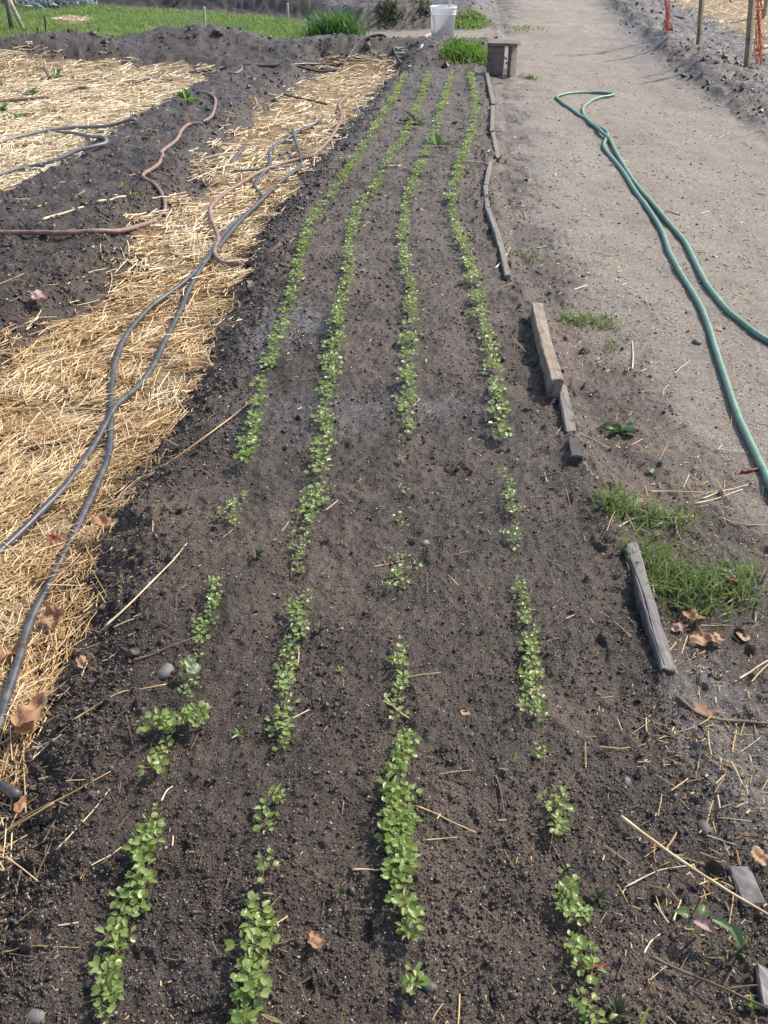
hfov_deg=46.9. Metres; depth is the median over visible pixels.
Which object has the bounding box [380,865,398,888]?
seedling
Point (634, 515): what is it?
grass tuft
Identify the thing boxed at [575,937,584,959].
seedling
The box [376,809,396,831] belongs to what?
seedling
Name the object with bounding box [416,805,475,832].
straw stalk
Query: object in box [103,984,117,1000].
seedling
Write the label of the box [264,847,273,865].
seedling
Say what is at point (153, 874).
seedling
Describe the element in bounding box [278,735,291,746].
seedling
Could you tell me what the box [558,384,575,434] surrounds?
edging board
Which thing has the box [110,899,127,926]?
seedling
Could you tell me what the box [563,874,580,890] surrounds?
seedling
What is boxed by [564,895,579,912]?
seedling
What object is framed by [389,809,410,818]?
seedling
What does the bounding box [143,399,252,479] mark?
straw stalk
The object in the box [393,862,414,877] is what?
seedling
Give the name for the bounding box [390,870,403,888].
seedling
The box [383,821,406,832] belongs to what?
seedling
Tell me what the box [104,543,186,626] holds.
straw stalk
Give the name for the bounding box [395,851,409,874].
seedling
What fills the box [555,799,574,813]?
seedling
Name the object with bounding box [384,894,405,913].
seedling
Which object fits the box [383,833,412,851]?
seedling
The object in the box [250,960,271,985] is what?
seedling
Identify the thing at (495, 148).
edging board
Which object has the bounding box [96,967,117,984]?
seedling
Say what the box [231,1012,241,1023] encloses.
seedling
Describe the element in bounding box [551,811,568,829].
seedling
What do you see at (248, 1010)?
seedling
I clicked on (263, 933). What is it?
seedling
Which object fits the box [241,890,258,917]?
seedling
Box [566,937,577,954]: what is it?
seedling
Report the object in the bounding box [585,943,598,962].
seedling
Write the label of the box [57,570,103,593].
stick
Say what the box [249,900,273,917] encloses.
seedling
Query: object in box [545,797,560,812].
seedling
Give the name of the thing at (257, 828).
seedling
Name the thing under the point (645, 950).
straw stalk
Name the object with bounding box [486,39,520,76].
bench
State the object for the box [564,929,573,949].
seedling
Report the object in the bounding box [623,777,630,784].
stone
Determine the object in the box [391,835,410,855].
seedling
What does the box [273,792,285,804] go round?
seedling
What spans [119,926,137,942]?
seedling
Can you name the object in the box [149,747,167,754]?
seedling
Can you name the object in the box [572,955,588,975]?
seedling
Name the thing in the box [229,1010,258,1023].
seedling
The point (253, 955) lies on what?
seedling
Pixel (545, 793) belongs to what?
seedling
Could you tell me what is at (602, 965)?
fallen leaf
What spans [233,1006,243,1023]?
seedling
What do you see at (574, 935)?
seedling
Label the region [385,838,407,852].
seedling
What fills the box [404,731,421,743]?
seedling
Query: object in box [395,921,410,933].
seedling
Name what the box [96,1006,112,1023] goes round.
seedling
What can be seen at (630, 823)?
straw stalk
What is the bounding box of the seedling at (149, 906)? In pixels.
[135,897,151,910]
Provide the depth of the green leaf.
2.76 m
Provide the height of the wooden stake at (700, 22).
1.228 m
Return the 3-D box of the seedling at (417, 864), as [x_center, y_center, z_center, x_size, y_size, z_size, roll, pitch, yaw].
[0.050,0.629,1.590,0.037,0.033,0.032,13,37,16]
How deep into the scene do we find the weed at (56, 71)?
8.67 m
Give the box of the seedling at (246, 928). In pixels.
[243,924,261,938]
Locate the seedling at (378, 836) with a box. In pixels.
[375,817,392,841]
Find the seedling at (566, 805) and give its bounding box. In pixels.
[553,794,570,808]
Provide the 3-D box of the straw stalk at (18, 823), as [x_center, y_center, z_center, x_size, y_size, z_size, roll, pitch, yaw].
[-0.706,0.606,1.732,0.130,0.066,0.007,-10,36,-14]
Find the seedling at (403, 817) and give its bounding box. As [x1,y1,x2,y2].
[395,802,416,821]
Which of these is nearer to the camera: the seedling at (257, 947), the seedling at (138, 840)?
the seedling at (257, 947)
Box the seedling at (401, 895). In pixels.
[398,882,406,898]
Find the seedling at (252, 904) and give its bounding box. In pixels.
[247,900,272,913]
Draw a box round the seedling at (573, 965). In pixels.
[570,960,589,971]
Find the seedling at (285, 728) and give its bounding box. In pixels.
[274,721,288,734]
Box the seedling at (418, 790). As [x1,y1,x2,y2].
[404,784,422,800]
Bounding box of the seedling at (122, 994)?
[105,982,125,999]
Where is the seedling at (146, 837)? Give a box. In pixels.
[136,823,154,840]
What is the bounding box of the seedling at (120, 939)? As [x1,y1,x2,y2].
[114,916,126,941]
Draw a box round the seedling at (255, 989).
[242,970,262,997]
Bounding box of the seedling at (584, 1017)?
[579,1013,598,1023]
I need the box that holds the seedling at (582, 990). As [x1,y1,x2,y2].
[571,986,588,1005]
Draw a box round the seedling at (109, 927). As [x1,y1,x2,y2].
[95,924,118,949]
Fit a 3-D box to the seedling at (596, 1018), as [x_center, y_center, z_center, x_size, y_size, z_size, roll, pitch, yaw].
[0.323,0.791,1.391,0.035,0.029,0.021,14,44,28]
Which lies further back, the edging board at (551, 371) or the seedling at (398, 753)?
the edging board at (551, 371)
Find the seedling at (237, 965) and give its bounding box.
[234,956,247,977]
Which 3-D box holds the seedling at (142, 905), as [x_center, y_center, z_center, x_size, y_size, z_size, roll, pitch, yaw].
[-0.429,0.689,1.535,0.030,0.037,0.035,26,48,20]
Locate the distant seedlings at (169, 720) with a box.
[145,68,550,734]
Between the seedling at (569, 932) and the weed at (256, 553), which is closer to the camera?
the seedling at (569, 932)
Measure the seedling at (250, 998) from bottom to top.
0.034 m
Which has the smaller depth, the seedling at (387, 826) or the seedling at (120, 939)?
the seedling at (120, 939)
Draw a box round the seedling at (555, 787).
[553,786,565,801]
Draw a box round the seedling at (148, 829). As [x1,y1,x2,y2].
[145,824,161,836]
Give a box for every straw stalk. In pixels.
[0,738,55,758]
[0,802,53,835]
[0,945,78,953]
[5,856,37,880]
[7,771,110,828]
[41,206,83,220]
[56,789,109,850]
[73,684,166,719]
[96,195,125,202]
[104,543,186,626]
[133,636,196,661]
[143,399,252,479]
[283,414,400,422]
[352,868,384,870]
[383,696,408,718]
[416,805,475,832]
[424,837,457,840]
[619,516,692,525]
[620,815,767,914]
[624,865,693,887]
[632,341,633,369]
[643,934,659,953]
[650,490,717,492]
[676,695,767,724]
[693,489,742,503]
[701,484,748,499]
[720,516,761,524]
[738,660,767,679]
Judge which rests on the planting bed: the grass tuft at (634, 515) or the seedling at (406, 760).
the seedling at (406, 760)
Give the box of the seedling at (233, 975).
[230,958,251,981]
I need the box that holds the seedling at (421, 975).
[406,971,427,994]
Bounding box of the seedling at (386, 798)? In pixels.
[382,795,391,813]
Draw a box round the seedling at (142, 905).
[125,896,146,912]
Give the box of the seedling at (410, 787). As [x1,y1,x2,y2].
[400,784,412,789]
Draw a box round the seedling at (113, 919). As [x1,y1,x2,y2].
[107,903,139,926]
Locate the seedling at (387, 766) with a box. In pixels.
[384,757,407,771]
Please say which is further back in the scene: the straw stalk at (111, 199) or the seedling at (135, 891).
the straw stalk at (111, 199)
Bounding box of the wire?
[673,0,698,17]
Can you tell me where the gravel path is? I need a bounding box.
[356,0,767,844]
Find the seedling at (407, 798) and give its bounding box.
[394,794,412,807]
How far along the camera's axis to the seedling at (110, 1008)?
1.38 m
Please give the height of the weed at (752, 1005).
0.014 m
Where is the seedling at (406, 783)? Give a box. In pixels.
[393,778,408,788]
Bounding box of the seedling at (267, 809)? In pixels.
[254,797,270,816]
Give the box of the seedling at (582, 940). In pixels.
[575,935,598,963]
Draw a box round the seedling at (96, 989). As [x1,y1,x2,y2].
[90,974,123,1001]
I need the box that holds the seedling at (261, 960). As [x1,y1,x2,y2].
[254,957,264,969]
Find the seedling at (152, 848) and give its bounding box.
[146,829,165,851]
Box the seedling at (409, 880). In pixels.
[391,875,412,894]
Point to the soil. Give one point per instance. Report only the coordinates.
(106, 176)
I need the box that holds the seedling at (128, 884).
[124,873,144,897]
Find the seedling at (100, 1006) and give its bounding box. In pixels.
[97,1001,115,1008]
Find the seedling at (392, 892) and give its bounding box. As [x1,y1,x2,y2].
[388,886,409,907]
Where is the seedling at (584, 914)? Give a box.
[580,906,593,916]
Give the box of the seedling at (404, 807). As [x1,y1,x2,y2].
[387,800,406,811]
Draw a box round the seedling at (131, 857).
[129,849,150,862]
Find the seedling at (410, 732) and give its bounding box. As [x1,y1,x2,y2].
[397,727,413,738]
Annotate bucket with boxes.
[430,5,456,37]
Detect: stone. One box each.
[24,1008,45,1023]
[157,663,174,679]
[421,540,429,545]
[421,981,437,994]
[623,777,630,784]
[693,339,701,344]
[696,820,712,835]
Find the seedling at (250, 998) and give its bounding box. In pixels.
[242,994,255,1012]
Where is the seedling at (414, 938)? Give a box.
[396,927,418,941]
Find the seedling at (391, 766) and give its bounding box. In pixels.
[388,762,407,776]
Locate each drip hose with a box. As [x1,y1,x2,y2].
[0,117,135,142]
[0,130,108,175]
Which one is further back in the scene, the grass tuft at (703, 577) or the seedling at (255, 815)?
the grass tuft at (703, 577)
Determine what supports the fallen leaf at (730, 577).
on the grass tuft at (703, 577)
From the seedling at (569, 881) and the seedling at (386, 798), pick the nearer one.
the seedling at (569, 881)
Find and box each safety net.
[663,0,674,32]
[754,0,763,63]
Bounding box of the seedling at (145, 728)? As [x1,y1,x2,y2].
[136,716,149,736]
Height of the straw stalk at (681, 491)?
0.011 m
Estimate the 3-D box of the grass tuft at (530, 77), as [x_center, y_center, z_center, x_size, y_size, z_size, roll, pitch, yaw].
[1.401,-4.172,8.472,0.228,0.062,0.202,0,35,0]
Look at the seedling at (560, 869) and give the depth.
1.59 m
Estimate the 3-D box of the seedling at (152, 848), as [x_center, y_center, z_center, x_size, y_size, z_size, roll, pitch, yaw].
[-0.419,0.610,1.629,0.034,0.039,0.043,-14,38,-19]
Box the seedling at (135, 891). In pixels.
[123,879,137,899]
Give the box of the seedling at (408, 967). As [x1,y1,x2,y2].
[404,961,421,982]
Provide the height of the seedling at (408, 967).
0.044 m
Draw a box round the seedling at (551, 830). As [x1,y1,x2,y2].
[549,817,566,834]
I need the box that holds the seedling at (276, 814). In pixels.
[268,811,279,823]
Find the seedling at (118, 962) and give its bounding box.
[98,959,123,979]
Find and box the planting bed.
[0,67,767,1023]
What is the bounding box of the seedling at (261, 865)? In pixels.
[256,860,279,874]
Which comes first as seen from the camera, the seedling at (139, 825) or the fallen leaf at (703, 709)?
the seedling at (139, 825)
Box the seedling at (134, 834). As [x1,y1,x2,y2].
[129,828,149,851]
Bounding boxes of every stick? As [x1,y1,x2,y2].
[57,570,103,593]
[741,467,758,472]
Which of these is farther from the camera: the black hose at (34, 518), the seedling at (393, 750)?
the black hose at (34, 518)
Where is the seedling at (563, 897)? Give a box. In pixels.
[556,894,575,911]
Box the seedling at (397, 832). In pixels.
[386,825,414,846]
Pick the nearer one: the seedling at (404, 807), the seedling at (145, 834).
the seedling at (145, 834)
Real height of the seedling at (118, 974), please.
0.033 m
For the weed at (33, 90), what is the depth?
7.92 m
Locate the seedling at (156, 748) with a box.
[155,745,165,759]
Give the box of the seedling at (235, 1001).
[228,996,250,1015]
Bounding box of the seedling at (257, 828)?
[253,812,273,831]
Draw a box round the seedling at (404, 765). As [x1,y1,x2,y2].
[387,762,408,777]
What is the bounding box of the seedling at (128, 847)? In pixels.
[121,838,148,861]
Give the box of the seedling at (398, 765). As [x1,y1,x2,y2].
[395,763,406,777]
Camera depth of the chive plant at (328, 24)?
10.55 m
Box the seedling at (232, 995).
[229,980,254,1001]
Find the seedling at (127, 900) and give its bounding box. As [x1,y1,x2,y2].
[123,889,142,907]
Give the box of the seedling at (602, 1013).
[598,1009,617,1023]
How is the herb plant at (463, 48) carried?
on the gravel path
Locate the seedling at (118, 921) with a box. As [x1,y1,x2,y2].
[105,918,127,935]
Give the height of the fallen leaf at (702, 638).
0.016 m
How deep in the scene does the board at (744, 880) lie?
1.57 m
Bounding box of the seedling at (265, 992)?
[241,981,270,997]
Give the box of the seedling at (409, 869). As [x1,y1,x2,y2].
[404,852,417,876]
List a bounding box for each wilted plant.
[402,110,429,123]
[420,133,462,145]
[596,421,638,436]
[674,904,750,968]
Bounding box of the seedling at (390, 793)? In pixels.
[383,787,399,796]
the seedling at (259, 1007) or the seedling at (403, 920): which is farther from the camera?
the seedling at (403, 920)
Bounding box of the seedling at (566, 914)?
[555,899,570,917]
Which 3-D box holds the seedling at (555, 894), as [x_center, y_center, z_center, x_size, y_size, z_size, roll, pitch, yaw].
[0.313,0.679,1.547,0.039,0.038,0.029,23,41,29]
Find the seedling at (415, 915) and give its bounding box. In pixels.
[411,909,424,930]
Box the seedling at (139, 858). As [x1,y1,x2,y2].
[131,853,147,872]
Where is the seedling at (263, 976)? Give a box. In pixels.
[257,967,267,979]
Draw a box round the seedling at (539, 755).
[535,747,546,757]
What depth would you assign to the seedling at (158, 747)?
1.80 m
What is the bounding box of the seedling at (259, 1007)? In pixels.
[241,1001,263,1020]
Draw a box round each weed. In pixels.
[0,102,9,111]
[8,112,29,117]
[20,86,39,94]
[47,67,62,76]
[174,88,198,101]
[232,727,243,737]
[254,547,265,558]
[312,622,325,632]
[332,883,345,898]
[589,885,612,910]
[606,994,635,1023]
[745,992,763,1009]
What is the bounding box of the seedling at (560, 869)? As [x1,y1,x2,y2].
[557,864,570,876]
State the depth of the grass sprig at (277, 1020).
1.34 m
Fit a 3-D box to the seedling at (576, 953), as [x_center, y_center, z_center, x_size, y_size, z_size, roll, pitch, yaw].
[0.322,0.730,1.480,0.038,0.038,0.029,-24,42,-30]
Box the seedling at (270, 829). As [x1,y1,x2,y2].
[261,823,273,835]
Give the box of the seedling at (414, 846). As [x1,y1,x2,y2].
[393,833,418,850]
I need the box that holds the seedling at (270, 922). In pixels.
[266,910,276,927]
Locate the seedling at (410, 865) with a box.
[399,858,414,875]
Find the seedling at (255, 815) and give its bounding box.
[253,806,268,820]
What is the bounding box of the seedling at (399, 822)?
[397,816,413,833]
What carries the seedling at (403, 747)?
on the planting bed
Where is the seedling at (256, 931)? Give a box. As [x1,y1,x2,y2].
[239,912,268,934]
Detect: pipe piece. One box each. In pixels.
[225,145,244,169]
[234,164,291,172]
[278,151,292,158]
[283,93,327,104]
[300,117,322,132]
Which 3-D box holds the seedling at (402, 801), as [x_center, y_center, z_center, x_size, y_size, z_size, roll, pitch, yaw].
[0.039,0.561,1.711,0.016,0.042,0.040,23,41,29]
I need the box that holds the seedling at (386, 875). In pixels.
[383,868,406,882]
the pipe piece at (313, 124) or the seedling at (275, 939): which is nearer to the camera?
the seedling at (275, 939)
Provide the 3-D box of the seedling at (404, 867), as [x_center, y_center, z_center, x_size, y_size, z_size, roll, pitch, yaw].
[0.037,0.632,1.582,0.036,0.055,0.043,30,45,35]
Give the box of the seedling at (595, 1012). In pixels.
[586,1004,598,1023]
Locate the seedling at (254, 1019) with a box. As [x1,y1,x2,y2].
[242,1010,256,1021]
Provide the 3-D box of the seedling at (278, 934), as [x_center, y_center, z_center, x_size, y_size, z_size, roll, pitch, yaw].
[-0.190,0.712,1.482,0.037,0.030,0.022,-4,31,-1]
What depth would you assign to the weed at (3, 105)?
7.32 m
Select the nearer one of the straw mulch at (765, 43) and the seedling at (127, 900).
the seedling at (127, 900)
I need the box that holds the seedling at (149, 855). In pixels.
[130,845,152,862]
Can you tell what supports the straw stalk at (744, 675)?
on the gravel path
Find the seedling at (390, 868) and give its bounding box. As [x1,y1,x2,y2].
[386,860,397,870]
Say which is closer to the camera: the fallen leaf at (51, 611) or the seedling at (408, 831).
the seedling at (408, 831)
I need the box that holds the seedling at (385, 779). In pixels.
[378,776,398,798]
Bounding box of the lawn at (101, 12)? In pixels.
[0,3,316,39]
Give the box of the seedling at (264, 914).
[254,912,266,927]
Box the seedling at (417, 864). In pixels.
[414,853,420,867]
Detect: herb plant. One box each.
[372,0,405,29]
[408,0,431,23]
[435,33,487,65]
[455,5,494,30]
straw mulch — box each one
[0,41,220,190]
[0,47,410,896]
[670,0,767,63]
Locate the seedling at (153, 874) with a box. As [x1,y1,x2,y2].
[132,856,156,880]
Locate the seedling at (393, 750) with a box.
[390,744,410,758]
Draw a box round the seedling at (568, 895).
[563,881,576,897]
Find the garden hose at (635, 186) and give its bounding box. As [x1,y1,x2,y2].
[555,91,767,489]
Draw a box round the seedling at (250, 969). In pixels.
[235,964,262,989]
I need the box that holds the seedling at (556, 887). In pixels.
[555,885,568,902]
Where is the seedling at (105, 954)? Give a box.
[102,934,117,959]
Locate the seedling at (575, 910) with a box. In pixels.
[569,904,591,921]
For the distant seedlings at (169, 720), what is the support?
on the planting bed
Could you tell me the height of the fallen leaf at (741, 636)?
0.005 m
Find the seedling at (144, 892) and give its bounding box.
[133,868,157,897]
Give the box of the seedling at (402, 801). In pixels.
[397,789,411,803]
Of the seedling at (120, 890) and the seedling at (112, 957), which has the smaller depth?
the seedling at (112, 957)
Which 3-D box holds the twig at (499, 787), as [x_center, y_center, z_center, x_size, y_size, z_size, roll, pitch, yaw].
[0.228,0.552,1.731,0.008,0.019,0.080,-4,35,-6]
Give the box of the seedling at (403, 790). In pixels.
[386,775,407,793]
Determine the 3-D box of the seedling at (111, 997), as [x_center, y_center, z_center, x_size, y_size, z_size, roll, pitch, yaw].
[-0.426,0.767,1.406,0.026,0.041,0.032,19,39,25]
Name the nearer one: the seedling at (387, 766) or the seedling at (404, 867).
the seedling at (404, 867)
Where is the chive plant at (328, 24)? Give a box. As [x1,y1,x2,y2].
[293,4,373,36]
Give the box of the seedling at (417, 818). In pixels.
[402,814,423,829]
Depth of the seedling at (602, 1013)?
1.38 m
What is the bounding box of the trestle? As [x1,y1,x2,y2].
[4,0,24,29]
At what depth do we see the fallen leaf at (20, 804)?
1.74 m
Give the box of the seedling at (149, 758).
[139,755,158,779]
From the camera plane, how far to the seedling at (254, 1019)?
1.36 m
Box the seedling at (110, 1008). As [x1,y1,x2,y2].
[93,997,115,1012]
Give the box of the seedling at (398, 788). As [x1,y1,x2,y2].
[385,786,400,801]
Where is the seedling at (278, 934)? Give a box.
[261,926,280,939]
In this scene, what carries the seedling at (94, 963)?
on the planting bed
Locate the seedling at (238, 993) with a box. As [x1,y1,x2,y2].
[234,977,260,999]
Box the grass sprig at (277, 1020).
[260,1013,283,1023]
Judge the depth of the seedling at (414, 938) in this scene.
1.48 m
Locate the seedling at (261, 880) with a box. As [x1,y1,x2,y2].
[257,867,266,884]
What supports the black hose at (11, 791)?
on the straw mulch at (16, 603)
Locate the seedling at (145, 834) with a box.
[132,832,152,846]
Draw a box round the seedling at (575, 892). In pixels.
[559,878,579,896]
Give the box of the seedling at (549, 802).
[547,794,554,805]
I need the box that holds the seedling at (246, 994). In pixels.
[238,970,253,996]
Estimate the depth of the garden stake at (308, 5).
10.56 m
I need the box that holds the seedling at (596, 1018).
[585,1006,599,1022]
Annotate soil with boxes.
[0,0,767,871]
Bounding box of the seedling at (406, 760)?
[388,754,408,768]
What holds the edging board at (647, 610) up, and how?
on the planting bed
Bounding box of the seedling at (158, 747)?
[151,744,169,759]
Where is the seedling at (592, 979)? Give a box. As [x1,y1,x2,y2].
[582,953,606,984]
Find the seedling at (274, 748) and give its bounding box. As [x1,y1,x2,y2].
[272,738,288,750]
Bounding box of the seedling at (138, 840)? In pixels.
[133,836,157,845]
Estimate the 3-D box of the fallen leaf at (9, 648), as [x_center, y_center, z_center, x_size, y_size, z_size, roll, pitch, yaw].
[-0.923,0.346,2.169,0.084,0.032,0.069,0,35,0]
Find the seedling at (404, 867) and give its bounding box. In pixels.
[391,848,416,871]
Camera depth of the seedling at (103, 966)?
1.43 m
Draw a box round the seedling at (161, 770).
[152,756,166,773]
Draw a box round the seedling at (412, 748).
[401,743,414,751]
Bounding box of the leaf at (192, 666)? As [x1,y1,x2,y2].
[184,656,200,673]
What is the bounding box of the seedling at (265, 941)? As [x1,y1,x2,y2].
[240,929,270,954]
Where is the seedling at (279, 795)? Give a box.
[268,786,282,803]
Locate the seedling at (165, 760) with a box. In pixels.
[151,752,168,764]
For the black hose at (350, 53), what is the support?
on the straw mulch at (16, 603)
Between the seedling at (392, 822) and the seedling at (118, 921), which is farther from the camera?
the seedling at (392, 822)
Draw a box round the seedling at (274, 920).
[254,914,277,929]
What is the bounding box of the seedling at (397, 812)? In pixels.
[383,810,401,825]
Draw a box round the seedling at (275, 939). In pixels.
[256,931,278,949]
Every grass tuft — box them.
[488,19,548,32]
[508,246,551,266]
[519,73,541,79]
[547,302,637,331]
[584,469,717,535]
[601,338,620,352]
[608,510,767,631]
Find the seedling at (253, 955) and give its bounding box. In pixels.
[247,940,265,960]
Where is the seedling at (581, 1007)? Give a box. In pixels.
[576,992,599,1013]
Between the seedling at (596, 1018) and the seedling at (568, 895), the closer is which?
the seedling at (596, 1018)
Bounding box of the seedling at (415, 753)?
[395,744,418,757]
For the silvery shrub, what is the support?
on the lawn at (101, 12)
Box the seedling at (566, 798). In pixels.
[554,790,569,808]
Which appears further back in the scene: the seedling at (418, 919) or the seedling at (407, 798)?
the seedling at (407, 798)
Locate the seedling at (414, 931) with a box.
[400,920,417,939]
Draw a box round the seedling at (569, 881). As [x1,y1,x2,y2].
[558,877,578,890]
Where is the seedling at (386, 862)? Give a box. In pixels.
[381,857,399,872]
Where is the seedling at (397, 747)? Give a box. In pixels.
[394,738,414,751]
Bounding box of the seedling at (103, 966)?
[95,962,114,987]
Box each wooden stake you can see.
[696,0,703,44]
[744,0,755,65]
[762,0,767,18]
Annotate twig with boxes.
[495,775,504,813]
[651,955,767,1009]
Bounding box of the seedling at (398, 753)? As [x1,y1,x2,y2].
[390,749,404,762]
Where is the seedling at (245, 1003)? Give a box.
[233,991,248,1007]
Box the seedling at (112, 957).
[108,942,128,959]
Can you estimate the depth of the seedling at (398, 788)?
1.71 m
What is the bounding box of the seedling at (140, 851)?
[134,848,144,867]
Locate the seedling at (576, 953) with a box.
[571,933,590,956]
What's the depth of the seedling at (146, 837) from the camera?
1.63 m
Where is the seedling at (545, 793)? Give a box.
[537,789,554,805]
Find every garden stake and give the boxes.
[42,66,50,79]
[203,7,205,25]
[286,3,288,20]
[307,0,310,36]
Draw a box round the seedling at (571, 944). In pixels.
[565,938,590,966]
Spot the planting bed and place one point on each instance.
(446, 407)
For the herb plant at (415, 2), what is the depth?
11.35 m
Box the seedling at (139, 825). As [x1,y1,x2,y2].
[134,812,157,827]
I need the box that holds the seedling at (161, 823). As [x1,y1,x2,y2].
[140,818,165,836]
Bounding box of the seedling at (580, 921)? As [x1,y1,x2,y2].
[563,911,583,925]
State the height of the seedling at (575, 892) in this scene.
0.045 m
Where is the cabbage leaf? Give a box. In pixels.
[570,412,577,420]
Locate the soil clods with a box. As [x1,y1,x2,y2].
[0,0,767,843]
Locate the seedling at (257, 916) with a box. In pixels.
[254,905,270,920]
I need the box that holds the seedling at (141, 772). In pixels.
[138,765,160,782]
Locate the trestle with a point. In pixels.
(9, 5)
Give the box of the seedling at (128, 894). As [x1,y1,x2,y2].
[125,882,138,896]
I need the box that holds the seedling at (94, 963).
[88,955,112,977]
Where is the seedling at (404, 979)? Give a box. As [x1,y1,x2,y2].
[399,968,429,989]
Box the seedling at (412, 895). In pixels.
[391,887,418,906]
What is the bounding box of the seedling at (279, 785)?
[270,783,285,798]
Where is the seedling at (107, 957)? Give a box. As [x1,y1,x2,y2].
[103,953,118,971]
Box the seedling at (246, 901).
[243,897,258,908]
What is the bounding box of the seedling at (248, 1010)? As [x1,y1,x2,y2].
[231,1006,257,1023]
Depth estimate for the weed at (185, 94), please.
7.36 m
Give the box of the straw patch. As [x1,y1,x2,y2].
[50,14,91,21]
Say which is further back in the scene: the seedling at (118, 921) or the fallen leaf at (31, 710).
the fallen leaf at (31, 710)
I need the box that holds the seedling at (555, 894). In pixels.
[551,883,572,899]
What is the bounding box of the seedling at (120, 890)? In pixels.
[109,886,126,908]
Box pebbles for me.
[0,1,767,1023]
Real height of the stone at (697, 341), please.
0.022 m
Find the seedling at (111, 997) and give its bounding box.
[101,980,122,1002]
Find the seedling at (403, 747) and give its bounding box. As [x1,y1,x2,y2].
[395,737,409,749]
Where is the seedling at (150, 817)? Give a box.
[148,813,164,824]
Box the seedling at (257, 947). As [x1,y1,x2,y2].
[247,936,259,954]
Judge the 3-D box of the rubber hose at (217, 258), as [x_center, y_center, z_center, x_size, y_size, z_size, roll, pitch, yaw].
[-0.663,-2.505,6.189,0.467,0.069,4.545,4,35,6]
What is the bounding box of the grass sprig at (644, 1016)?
[640,1003,650,1023]
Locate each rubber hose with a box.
[0,86,88,101]
[0,122,202,235]
[161,65,242,81]
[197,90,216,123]
[208,92,349,266]
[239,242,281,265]
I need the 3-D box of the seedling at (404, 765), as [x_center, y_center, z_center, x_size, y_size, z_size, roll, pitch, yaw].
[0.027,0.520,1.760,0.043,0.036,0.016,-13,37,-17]
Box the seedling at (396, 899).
[391,893,415,915]
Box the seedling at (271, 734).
[264,726,275,737]
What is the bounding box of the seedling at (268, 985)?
[254,976,272,991]
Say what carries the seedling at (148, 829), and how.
on the planting bed
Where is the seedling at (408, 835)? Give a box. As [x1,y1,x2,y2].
[390,825,410,841]
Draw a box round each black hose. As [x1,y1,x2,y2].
[0,120,321,736]
[0,128,302,554]
[0,778,22,800]
[127,64,338,82]
[285,34,401,66]
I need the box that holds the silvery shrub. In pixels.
[12,0,97,9]
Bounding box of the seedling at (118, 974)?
[109,961,121,978]
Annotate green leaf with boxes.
[648,466,656,472]
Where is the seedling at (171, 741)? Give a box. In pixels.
[158,735,173,745]
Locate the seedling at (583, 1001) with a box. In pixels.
[568,994,587,1006]
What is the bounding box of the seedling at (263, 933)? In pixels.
[255,918,268,936]
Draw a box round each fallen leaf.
[0,641,24,662]
[8,717,35,733]
[10,692,47,726]
[13,794,26,812]
[31,289,47,299]
[34,568,51,577]
[40,604,63,628]
[46,532,60,541]
[76,655,89,667]
[91,512,110,525]
[107,518,117,525]
[308,931,323,948]
[460,710,470,715]
[584,962,599,968]
[596,963,607,967]
[671,621,687,631]
[682,609,704,619]
[690,631,712,645]
[693,702,713,716]
[710,631,725,642]
[726,576,737,580]
[736,631,749,640]
[751,846,767,865]
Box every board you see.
[483,184,489,206]
[484,161,492,184]
[485,72,494,104]
[485,207,509,280]
[489,105,494,135]
[491,132,499,162]
[530,303,563,399]
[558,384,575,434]
[568,437,582,463]
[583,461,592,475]
[624,542,675,674]
[728,866,765,907]
[754,962,767,1012]
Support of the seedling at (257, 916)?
on the planting bed
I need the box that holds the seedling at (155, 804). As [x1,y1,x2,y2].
[152,801,162,817]
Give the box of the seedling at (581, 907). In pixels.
[576,899,592,915]
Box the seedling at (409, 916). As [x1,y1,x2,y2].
[400,900,424,922]
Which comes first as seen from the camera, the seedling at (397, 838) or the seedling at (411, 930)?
the seedling at (411, 930)
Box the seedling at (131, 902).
[120,889,137,907]
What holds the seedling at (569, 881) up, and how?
on the planting bed
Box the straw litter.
[0,0,767,1023]
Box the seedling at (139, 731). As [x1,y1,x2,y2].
[136,715,158,735]
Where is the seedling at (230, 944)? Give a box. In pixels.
[224,930,251,951]
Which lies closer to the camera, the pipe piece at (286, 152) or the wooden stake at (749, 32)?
the pipe piece at (286, 152)
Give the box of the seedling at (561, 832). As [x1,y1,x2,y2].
[547,817,570,834]
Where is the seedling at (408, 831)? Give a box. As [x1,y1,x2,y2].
[392,821,413,835]
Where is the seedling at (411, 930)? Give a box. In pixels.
[405,922,418,937]
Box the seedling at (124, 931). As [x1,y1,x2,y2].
[104,923,128,947]
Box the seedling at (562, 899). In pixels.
[559,898,577,908]
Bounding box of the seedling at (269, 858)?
[257,852,271,864]
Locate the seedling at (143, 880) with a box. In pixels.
[125,866,146,886]
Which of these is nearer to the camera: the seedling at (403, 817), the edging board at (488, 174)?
the seedling at (403, 817)
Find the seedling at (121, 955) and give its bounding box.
[107,938,129,958]
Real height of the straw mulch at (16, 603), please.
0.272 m
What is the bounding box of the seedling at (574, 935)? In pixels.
[572,934,592,944]
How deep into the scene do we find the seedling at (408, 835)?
1.63 m
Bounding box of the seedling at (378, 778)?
[374,771,398,790]
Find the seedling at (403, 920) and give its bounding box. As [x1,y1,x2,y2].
[399,910,408,923]
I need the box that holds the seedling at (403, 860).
[396,845,414,863]
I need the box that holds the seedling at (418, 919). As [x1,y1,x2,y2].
[406,906,420,922]
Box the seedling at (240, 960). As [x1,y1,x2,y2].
[236,957,242,968]

